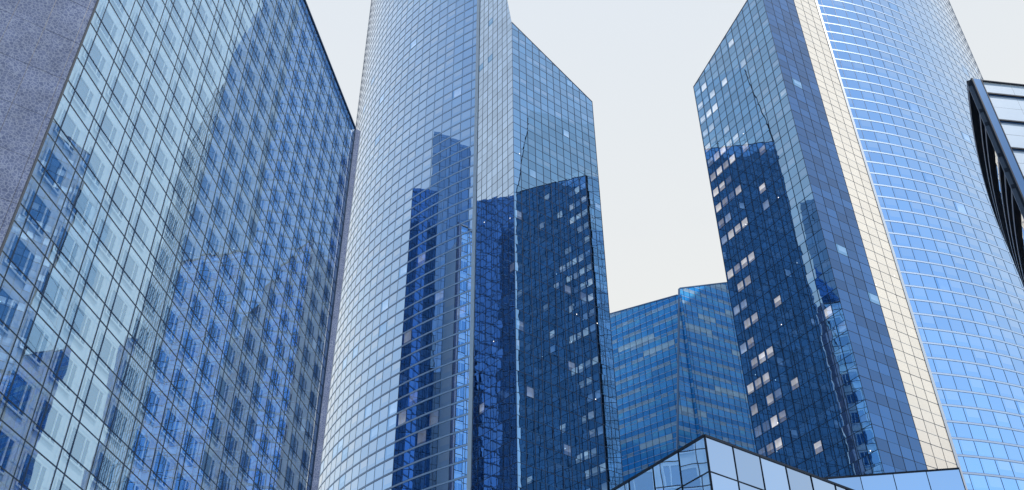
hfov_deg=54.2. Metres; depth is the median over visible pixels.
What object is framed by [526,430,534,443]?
window
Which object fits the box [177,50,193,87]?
window
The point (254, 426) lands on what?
window
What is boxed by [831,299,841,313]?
window
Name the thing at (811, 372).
window
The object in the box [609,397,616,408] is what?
window
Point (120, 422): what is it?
window
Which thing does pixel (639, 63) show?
sky
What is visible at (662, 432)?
window
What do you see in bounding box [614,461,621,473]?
window
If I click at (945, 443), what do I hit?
window
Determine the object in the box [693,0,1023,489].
office tower
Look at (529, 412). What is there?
window
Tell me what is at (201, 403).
window
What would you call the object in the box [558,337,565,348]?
window
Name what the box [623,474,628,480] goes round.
window
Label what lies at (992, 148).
window
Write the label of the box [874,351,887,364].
window
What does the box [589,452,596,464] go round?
window
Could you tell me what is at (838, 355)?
window
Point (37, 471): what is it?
window
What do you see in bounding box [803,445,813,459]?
window
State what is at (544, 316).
window
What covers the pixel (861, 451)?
window
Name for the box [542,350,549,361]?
window
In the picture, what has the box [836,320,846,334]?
window
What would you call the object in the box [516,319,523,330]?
window
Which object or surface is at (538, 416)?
window
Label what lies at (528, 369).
window
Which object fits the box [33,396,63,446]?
window
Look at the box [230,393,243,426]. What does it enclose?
window
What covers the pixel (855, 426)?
window
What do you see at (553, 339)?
window
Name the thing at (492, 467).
window
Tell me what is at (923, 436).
window
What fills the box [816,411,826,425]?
window
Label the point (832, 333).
window
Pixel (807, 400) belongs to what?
window
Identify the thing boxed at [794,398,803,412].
window
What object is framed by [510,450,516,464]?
window
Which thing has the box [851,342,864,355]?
window
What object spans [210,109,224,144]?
window
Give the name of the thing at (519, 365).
window
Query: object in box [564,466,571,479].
window
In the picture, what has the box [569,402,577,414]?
window
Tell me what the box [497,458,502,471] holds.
window
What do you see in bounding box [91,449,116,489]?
window
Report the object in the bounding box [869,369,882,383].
window
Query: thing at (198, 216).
window
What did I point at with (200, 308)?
window
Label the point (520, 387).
window
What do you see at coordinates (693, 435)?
window
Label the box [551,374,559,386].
window
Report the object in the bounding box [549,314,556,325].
window
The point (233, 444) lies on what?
window
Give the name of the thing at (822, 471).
window
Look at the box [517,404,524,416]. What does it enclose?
window
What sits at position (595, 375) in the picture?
window
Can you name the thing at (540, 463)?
window
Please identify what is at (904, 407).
window
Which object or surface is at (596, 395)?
window
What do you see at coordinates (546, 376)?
window
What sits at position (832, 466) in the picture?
window
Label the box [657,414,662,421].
window
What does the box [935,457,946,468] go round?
window
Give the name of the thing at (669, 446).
window
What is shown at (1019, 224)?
window
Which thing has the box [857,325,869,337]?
window
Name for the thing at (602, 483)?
window
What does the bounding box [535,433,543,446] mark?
window
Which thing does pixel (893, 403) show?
window
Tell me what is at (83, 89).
window
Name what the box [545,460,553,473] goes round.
window
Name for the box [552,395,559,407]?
window
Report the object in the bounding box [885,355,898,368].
window
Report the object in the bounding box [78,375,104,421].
window
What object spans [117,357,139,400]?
window
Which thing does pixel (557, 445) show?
window
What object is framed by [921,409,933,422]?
window
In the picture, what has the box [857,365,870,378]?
window
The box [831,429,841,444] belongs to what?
window
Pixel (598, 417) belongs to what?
window
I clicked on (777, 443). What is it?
window
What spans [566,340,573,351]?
window
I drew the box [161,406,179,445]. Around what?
window
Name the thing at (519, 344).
window
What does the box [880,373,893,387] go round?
window
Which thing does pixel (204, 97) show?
window
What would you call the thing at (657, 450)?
window
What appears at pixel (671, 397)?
window
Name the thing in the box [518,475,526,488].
window
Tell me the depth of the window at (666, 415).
210.39 m
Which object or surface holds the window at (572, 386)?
in the office tower at (473, 349)
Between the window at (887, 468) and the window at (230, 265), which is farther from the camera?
the window at (887, 468)
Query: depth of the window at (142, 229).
105.75 m
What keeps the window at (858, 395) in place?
in the office tower at (875, 287)
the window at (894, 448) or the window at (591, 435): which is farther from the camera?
the window at (591, 435)
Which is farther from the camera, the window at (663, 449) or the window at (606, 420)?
the window at (663, 449)
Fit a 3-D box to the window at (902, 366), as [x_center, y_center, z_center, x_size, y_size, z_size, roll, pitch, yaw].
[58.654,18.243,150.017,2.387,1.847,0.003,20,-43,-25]
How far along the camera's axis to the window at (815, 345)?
152.37 m
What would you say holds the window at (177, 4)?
in the granite tower at (173, 175)
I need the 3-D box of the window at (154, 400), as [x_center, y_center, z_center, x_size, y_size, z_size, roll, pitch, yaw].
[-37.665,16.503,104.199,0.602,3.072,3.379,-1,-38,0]
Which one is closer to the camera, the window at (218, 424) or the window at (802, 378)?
the window at (218, 424)
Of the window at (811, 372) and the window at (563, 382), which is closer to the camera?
the window at (811, 372)
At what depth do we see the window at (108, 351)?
96.43 m
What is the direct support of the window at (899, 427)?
in the office tower at (875, 287)
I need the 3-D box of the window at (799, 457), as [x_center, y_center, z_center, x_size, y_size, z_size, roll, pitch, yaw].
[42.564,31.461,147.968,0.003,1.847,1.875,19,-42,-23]
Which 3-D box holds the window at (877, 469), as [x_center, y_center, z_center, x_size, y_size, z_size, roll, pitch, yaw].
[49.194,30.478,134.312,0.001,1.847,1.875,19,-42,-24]
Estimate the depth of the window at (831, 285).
171.74 m
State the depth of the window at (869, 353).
147.04 m
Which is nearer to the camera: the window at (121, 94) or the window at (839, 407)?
the window at (121, 94)
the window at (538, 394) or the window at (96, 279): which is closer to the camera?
the window at (96, 279)
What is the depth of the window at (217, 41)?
131.42 m
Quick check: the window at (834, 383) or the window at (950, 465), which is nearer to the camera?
the window at (950, 465)
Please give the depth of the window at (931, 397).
149.64 m
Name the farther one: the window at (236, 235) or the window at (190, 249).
the window at (236, 235)
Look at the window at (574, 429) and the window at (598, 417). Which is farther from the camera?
the window at (598, 417)
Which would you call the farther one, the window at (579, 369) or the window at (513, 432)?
the window at (579, 369)
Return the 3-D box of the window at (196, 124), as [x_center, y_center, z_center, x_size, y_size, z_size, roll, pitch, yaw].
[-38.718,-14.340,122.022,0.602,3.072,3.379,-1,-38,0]
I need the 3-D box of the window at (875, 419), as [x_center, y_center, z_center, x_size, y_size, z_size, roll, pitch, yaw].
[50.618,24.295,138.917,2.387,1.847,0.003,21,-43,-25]
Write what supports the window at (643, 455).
in the office building
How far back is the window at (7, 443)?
80.02 m
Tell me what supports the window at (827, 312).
in the office tower at (875, 287)
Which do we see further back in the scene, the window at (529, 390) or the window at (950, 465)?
the window at (529, 390)
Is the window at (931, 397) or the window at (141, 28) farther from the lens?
the window at (931, 397)
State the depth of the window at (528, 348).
161.65 m
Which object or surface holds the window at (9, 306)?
in the granite tower at (173, 175)
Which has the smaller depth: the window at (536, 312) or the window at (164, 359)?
the window at (164, 359)
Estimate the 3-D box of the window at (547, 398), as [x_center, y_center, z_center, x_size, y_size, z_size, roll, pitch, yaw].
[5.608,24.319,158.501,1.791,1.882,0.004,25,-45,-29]
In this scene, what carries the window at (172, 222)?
in the granite tower at (173, 175)
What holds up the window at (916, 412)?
in the office tower at (875, 287)
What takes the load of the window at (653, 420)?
in the office building
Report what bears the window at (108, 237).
in the granite tower at (173, 175)
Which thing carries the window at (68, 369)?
in the granite tower at (173, 175)
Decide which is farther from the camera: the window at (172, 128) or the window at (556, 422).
the window at (556, 422)
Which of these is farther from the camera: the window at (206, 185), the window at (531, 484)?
the window at (531, 484)
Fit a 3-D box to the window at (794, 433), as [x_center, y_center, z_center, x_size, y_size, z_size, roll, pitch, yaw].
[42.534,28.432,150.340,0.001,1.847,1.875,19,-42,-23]
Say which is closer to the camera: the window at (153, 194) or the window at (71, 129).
the window at (71, 129)
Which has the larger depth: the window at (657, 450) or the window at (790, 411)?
the window at (657, 450)
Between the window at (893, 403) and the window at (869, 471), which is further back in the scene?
the window at (893, 403)
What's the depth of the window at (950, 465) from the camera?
142.76 m
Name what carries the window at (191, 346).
in the granite tower at (173, 175)
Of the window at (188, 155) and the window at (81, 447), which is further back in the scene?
the window at (188, 155)
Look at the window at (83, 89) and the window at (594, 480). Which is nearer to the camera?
the window at (83, 89)
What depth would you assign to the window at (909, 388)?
147.72 m
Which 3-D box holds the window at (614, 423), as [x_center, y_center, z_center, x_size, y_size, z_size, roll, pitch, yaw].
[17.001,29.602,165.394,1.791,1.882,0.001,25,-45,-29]
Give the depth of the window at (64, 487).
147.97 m
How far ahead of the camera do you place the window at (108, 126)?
101.03 m
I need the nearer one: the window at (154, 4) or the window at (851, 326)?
the window at (154, 4)
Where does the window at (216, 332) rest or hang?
in the granite tower at (173, 175)
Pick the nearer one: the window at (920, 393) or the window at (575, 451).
the window at (920, 393)
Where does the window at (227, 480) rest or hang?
in the granite tower at (173, 175)
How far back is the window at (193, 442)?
112.16 m
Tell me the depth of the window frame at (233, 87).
148.99 m
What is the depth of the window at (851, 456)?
139.25 m
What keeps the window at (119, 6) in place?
in the granite tower at (173, 175)
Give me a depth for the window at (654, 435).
209.80 m
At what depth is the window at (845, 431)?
141.65 m
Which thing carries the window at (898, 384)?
in the office tower at (875, 287)
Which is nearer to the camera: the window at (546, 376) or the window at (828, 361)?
the window at (828, 361)
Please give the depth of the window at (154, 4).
113.72 m
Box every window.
[0,284,19,334]
[0,366,33,418]
[0,427,15,475]
[4,232,36,284]
[15,450,47,489]
[19,315,50,366]
[22,187,52,238]
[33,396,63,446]
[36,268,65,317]
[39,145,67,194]
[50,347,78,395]
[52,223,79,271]
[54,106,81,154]
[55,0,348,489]
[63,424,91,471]
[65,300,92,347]
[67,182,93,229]
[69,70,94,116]
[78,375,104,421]
[80,257,105,302]
[81,143,105,189]
[83,35,106,81]
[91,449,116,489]
[92,330,116,374]
[93,216,117,260]
[94,107,117,151]
[95,3,118,47]
[104,402,128,445]
[105,287,128,331]
[106,178,128,221]
[107,73,128,116]
[113,0,128,16]
[117,247,139,289]
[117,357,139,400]
[118,41,139,83]
[118,141,139,184]
[119,472,139,489]
[128,426,150,468]
[129,10,149,52]
[129,108,149,149]
[129,209,149,251]
[129,315,149,357]
[140,0,158,22]
[140,76,158,116]
[140,174,159,214]
[140,276,159,316]
[140,382,160,423]
[150,45,168,85]
[150,140,168,180]
[150,238,169,278]
[150,341,169,381]
[151,448,170,489]
[159,17,176,55]
[159,108,177,147]
[160,203,178,242]
[160,302,179,342]
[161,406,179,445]
[168,0,184,27]
[169,78,185,116]
[169,170,186,208]
[170,266,187,304]
[170,365,188,404]
[172,469,189,489]
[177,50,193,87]
[178,139,194,176]
[179,231,195,268]
[180,327,196,365]
[180,428,198,465]
[185,22,201,59]
[186,109,202,145]
[187,198,203,235]
[188,291,204,328]
[189,388,206,425]
[193,0,208,32]
[194,80,209,116]
[195,167,210,203]
[196,257,212,293]
[198,351,213,387]
[199,448,215,484]
[202,53,216,88]
[203,137,217,173]
[204,225,219,260]
[205,315,220,351]
[207,410,222,445]
[209,27,222,62]
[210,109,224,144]
[211,194,225,228]
[213,281,227,316]
[215,373,229,407]
[217,467,230,489]
[219,164,232,198]
[220,249,234,283]
[222,338,235,371]
[223,430,237,463]
[227,219,240,252]
[228,304,242,338]
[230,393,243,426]
[237,359,249,391]
[239,448,251,480]
[245,413,257,444]
[253,465,265,489]
[471,0,614,486]
[490,462,495,475]
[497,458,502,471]
[497,483,502,489]
[503,454,509,468]
[504,479,509,489]
[510,427,516,440]
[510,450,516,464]
[510,475,516,489]
[515,280,522,291]
[515,339,523,351]
[516,300,522,310]
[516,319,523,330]
[516,360,524,372]
[516,427,525,439]
[517,382,524,394]
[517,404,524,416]
[517,450,525,463]
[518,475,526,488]
[524,284,531,295]
[524,303,531,314]
[524,322,531,334]
[525,343,532,354]
[525,364,532,375]
[525,385,533,397]
[526,407,534,420]
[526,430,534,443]
[527,454,535,467]
[527,478,535,489]
[532,306,539,317]
[533,326,540,337]
[533,346,541,358]
[534,367,541,379]
[534,388,542,400]
[535,411,543,423]
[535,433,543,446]
[536,457,544,470]
[537,481,545,489]
[541,310,548,321]
[541,330,548,341]
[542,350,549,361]
[543,371,550,382]
[543,392,551,404]
[544,414,552,426]
[545,437,552,449]
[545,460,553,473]
[546,484,554,489]
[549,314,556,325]
[550,333,557,344]
[550,353,558,365]
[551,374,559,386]
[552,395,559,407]
[553,417,560,429]
[554,440,561,452]
[555,463,562,476]
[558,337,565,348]
[559,357,566,368]
[560,377,567,389]
[561,399,568,410]
[562,421,569,432]
[563,443,570,455]
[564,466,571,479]
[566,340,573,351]
[567,360,574,371]
[568,381,575,392]
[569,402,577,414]
[570,424,578,436]
[571,446,579,458]
[573,470,580,482]
[575,363,583,375]
[577,384,584,395]
[578,405,585,417]
[579,427,586,439]
[580,449,588,461]
[581,472,589,485]
[584,367,591,378]
[585,387,592,398]
[586,408,593,420]
[587,430,595,442]
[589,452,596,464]
[590,475,598,488]
[592,370,599,381]
[593,391,600,402]
[594,411,602,423]
[596,433,603,445]
[597,455,605,467]
[599,478,606,489]
[601,394,608,405]
[603,415,610,426]
[604,436,612,448]
[606,458,613,470]
[607,481,614,489]
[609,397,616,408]
[610,283,756,474]
[611,418,618,429]
[612,439,620,451]
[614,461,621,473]
[622,458,627,466]
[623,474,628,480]
[628,456,633,464]
[633,438,638,446]
[634,454,640,461]
[639,436,645,443]
[640,452,646,459]
[645,434,651,441]
[647,450,653,457]
[650,416,656,423]
[652,431,658,439]
[653,447,659,455]
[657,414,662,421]
[658,429,664,437]
[660,445,666,452]
[661,396,667,403]
[663,411,669,419]
[665,427,671,434]
[667,443,673,450]
[668,394,674,401]
[670,409,676,416]
[684,431,690,438]
[691,432,696,438]
[695,0,930,455]
[773,437,782,450]
[781,432,790,446]
[785,404,794,418]
[786,455,795,466]
[790,426,799,440]
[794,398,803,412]
[794,450,804,464]
[798,371,807,385]
[798,421,808,436]
[802,394,812,407]
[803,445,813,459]
[806,366,815,379]
[807,416,817,430]
[810,338,819,352]
[810,469,817,475]
[811,388,820,402]
[812,439,822,454]
[815,360,824,374]
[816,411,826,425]
[817,464,827,476]
[819,332,828,346]
[820,382,830,396]
[821,434,831,449]
[822,305,832,319]
[824,354,833,368]
[825,405,835,420]
[827,326,837,340]
[827,459,837,474]
[829,377,839,391]
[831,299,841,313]
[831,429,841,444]
[833,348,843,362]
[834,400,844,414]
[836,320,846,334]
[836,454,846,469]
[838,371,848,385]
[840,424,850,439]
[842,342,852,357]
[844,394,854,409]
[845,320,858,333]
[846,448,856,464]
[847,365,858,379]
[849,418,860,433]
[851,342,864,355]
[853,388,864,403]
[855,443,867,458]
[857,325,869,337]
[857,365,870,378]
[859,413,870,428]
[862,469,871,473]
[863,347,875,359]
[863,388,876,402]
[865,437,876,453]
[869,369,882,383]
[869,412,882,426]
[872,464,883,473]
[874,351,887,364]
[875,392,888,406]
[875,437,889,452]
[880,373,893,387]
[881,416,895,431]
[882,463,894,472]
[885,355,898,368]
[887,397,899,410]
[888,442,901,456]
[892,378,904,391]
[893,421,906,434]
[896,359,909,373]
[898,401,911,414]
[900,446,913,460]
[903,382,915,395]
[905,425,918,439]
[910,405,922,418]
[912,450,925,464]
[914,386,926,399]
[916,429,929,442]
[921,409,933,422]
[923,453,936,467]
[925,390,937,403]
[928,433,940,446]
[932,413,944,426]
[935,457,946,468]
[939,437,951,450]
[946,461,956,467]
[974,102,979,123]
[975,114,981,137]
[977,128,982,147]
[990,140,996,164]
[992,155,998,178]
[993,167,1000,191]
[995,180,1001,201]
[1010,188,1021,224]
[1011,201,1022,237]
[1012,214,1023,248]
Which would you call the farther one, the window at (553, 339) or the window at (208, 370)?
the window at (553, 339)
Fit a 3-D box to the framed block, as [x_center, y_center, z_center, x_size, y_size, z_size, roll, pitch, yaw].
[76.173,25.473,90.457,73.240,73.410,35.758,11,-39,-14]
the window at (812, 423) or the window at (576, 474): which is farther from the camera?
the window at (576, 474)
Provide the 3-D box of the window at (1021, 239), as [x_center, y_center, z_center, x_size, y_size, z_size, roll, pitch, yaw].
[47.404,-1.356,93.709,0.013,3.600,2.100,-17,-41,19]
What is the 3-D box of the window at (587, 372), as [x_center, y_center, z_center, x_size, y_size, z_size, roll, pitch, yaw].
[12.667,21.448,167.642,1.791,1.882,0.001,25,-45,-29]
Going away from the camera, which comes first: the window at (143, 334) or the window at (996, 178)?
the window at (996, 178)
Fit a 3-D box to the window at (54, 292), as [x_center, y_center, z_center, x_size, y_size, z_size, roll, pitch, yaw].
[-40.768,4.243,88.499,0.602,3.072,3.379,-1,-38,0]
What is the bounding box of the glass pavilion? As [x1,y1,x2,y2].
[611,434,853,489]
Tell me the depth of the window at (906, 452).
138.57 m
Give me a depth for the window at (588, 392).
165.24 m
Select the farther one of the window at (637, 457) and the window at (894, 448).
the window at (637, 457)
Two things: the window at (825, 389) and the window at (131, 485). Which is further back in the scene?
the window at (825, 389)
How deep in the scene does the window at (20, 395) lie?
82.38 m
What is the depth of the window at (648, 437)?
210.54 m
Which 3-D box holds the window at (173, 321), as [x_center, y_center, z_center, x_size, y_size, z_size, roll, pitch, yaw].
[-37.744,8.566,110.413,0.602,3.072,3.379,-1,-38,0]
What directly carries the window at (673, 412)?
in the office building
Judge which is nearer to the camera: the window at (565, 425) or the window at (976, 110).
the window at (976, 110)
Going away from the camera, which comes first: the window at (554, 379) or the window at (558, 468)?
the window at (558, 468)
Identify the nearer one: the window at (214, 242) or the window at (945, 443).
the window at (214, 242)
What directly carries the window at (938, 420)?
in the office tower at (875, 287)
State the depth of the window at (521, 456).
148.70 m
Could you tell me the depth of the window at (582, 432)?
159.53 m
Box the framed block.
[966,78,1023,286]
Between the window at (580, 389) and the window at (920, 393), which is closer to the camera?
the window at (920, 393)
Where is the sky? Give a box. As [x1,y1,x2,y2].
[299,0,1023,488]
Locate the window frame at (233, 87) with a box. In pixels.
[0,0,349,489]
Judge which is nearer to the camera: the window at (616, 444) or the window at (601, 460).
the window at (601, 460)
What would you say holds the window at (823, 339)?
in the office tower at (875, 287)
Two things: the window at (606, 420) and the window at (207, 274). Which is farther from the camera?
the window at (606, 420)
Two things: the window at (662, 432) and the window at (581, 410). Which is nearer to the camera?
the window at (581, 410)
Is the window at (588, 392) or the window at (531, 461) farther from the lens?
the window at (588, 392)
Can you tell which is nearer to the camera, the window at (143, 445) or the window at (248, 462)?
the window at (143, 445)
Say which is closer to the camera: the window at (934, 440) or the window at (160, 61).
the window at (160, 61)
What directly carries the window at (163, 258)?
in the granite tower at (173, 175)
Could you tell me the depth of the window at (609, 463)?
159.72 m
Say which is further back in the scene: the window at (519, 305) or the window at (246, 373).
the window at (519, 305)
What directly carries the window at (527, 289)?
in the office tower at (473, 349)
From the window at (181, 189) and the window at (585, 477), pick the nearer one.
the window at (181, 189)
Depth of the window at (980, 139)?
101.01 m
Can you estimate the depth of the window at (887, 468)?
134.37 m
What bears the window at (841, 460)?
in the office tower at (875, 287)
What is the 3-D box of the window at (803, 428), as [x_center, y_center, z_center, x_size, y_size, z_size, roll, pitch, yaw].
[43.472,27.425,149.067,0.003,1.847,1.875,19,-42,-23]
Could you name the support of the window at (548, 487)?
in the office tower at (473, 349)
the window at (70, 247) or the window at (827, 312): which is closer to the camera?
the window at (70, 247)
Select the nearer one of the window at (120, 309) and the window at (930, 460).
the window at (120, 309)
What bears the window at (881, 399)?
in the office tower at (875, 287)
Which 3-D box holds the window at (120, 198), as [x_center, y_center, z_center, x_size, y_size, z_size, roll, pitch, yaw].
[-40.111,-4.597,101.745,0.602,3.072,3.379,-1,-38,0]
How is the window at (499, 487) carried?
in the office tower at (473, 349)
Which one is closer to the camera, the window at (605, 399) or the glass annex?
the glass annex
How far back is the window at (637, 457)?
209.93 m
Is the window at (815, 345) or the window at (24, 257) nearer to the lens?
the window at (24, 257)
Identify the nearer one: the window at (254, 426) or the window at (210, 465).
the window at (210, 465)
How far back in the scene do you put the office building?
216.90 m
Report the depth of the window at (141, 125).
108.05 m
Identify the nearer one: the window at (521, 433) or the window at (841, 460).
the window at (841, 460)
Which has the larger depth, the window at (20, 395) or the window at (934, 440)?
the window at (934, 440)
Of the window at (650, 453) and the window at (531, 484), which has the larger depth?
the window at (650, 453)
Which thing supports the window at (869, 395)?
in the office tower at (875, 287)
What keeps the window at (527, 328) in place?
in the office tower at (473, 349)
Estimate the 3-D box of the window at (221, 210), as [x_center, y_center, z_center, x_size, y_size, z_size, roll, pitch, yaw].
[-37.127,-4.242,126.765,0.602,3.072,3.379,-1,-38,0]
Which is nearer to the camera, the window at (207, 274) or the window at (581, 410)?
the window at (207, 274)
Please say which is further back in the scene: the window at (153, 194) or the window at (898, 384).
the window at (898, 384)
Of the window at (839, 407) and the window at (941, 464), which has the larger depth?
the window at (839, 407)
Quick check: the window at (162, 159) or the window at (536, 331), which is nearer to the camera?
the window at (162, 159)
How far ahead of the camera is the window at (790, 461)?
149.28 m
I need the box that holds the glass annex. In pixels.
[822,467,965,489]
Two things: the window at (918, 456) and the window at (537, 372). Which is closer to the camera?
the window at (918, 456)
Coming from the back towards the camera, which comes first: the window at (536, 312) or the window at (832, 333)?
the window at (536, 312)
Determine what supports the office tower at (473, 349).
on the ground
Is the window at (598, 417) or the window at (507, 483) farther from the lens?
the window at (598, 417)
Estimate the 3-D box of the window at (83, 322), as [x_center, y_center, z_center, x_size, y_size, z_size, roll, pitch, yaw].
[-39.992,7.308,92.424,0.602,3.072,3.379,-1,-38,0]
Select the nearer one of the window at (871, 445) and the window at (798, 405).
the window at (871, 445)
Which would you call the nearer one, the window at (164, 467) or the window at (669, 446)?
the window at (164, 467)
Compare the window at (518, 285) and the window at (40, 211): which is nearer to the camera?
the window at (40, 211)
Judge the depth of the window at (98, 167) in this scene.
97.92 m
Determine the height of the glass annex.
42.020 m
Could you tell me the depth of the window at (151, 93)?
111.15 m
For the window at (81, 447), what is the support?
in the granite tower at (173, 175)
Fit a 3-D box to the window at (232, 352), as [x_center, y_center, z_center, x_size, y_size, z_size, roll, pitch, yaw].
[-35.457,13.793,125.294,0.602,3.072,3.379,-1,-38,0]
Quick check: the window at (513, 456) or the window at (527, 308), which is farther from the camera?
the window at (527, 308)
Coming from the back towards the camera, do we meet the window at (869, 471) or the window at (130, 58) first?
the window at (869, 471)
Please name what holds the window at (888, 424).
in the office tower at (875, 287)
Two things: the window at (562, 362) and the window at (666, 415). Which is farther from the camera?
the window at (666, 415)
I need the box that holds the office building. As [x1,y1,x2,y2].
[610,282,756,480]
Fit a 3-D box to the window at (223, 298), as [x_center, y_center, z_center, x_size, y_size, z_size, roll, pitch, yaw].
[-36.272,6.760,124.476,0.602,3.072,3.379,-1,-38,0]
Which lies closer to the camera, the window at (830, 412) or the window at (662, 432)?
the window at (830, 412)
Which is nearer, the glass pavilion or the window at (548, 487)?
the glass pavilion
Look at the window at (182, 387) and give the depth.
111.31 m
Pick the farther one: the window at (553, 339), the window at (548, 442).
the window at (553, 339)
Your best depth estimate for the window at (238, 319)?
128.50 m
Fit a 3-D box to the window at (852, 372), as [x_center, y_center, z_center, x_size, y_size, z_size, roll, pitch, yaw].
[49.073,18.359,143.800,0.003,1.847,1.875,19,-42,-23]
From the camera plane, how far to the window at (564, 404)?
160.25 m
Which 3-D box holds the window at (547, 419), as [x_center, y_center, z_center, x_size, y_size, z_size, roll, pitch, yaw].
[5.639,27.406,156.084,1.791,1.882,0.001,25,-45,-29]
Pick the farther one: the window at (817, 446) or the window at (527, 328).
the window at (527, 328)
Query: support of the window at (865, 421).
in the office tower at (875, 287)
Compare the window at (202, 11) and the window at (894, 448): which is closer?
the window at (202, 11)
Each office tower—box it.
[318,0,623,489]
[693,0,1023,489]
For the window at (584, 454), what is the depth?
157.13 m
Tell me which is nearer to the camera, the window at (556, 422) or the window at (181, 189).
the window at (181, 189)
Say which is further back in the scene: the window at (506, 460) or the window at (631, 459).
the window at (631, 459)
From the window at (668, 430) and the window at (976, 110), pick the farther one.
the window at (668, 430)
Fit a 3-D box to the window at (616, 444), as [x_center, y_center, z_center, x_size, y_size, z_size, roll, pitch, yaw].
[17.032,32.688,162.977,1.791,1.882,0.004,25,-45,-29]
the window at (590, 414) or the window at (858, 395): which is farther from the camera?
the window at (590, 414)
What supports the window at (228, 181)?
in the granite tower at (173, 175)
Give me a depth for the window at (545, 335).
165.76 m
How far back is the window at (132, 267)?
102.65 m
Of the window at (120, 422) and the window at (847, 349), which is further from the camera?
the window at (847, 349)
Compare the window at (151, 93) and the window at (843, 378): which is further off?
the window at (843, 378)
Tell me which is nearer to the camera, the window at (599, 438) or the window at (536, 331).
the window at (599, 438)
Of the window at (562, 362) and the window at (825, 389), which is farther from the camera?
the window at (562, 362)
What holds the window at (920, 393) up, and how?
in the office tower at (875, 287)
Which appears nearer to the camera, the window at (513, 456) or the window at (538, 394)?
the window at (513, 456)
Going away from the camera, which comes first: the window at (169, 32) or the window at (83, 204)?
the window at (83, 204)
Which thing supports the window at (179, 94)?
in the granite tower at (173, 175)
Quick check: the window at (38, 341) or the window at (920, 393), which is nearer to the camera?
the window at (38, 341)
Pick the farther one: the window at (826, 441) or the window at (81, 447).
the window at (826, 441)
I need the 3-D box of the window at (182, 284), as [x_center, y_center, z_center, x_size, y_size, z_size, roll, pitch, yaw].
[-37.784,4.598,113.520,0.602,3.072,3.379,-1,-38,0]
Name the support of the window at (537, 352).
in the office tower at (473, 349)
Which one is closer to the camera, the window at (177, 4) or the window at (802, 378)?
the window at (177, 4)
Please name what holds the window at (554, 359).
in the office tower at (473, 349)
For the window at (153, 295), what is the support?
in the granite tower at (173, 175)
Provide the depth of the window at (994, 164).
96.11 m
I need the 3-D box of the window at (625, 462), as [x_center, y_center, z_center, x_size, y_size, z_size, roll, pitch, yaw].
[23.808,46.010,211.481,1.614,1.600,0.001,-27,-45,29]
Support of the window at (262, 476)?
in the granite tower at (173, 175)
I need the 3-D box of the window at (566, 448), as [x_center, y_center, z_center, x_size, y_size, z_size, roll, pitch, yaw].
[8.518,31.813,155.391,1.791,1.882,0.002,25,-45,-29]
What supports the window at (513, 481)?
in the office tower at (473, 349)
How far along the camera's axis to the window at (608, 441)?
162.12 m
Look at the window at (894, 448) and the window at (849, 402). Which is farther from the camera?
the window at (849, 402)
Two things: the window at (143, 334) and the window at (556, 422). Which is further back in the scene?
the window at (556, 422)
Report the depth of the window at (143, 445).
101.20 m
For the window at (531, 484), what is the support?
in the office tower at (473, 349)
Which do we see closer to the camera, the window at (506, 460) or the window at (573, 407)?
the window at (506, 460)
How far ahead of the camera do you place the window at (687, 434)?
201.81 m
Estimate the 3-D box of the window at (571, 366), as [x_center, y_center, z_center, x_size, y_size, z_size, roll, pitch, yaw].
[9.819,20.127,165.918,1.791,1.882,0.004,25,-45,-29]
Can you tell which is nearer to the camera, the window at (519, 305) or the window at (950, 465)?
the window at (950, 465)
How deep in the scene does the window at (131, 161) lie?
104.95 m
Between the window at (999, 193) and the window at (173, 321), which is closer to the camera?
the window at (999, 193)
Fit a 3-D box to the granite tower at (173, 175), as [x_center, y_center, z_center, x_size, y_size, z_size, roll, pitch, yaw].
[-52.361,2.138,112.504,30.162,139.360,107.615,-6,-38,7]
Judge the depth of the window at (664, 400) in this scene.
212.64 m
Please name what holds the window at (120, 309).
in the granite tower at (173, 175)
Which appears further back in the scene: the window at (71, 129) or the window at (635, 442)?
the window at (635, 442)
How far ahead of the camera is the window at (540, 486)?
148.19 m
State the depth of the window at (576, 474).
153.87 m
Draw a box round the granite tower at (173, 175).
[0,0,359,489]
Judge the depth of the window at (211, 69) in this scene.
128.28 m
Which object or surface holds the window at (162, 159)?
in the granite tower at (173, 175)
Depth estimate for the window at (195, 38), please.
124.44 m
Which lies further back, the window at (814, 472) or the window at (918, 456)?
the window at (814, 472)
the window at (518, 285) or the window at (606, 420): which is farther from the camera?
the window at (518, 285)
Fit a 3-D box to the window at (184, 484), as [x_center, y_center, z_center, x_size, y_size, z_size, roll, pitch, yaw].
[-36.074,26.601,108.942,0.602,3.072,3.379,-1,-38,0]
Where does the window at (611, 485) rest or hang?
in the office tower at (473, 349)
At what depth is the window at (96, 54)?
100.21 m
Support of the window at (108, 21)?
in the granite tower at (173, 175)
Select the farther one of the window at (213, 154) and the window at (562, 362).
the window at (562, 362)
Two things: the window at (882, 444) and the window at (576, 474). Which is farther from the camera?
the window at (576, 474)
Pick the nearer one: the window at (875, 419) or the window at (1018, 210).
the window at (1018, 210)
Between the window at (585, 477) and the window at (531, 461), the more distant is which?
the window at (585, 477)
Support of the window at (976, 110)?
in the framed block
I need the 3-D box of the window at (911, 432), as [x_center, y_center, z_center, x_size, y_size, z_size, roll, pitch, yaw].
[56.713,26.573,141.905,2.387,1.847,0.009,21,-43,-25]
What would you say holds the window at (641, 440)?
in the office building
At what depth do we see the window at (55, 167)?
90.90 m
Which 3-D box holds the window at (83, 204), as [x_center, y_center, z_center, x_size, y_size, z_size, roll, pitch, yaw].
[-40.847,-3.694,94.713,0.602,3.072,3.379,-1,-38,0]
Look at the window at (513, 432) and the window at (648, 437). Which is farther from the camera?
the window at (648, 437)

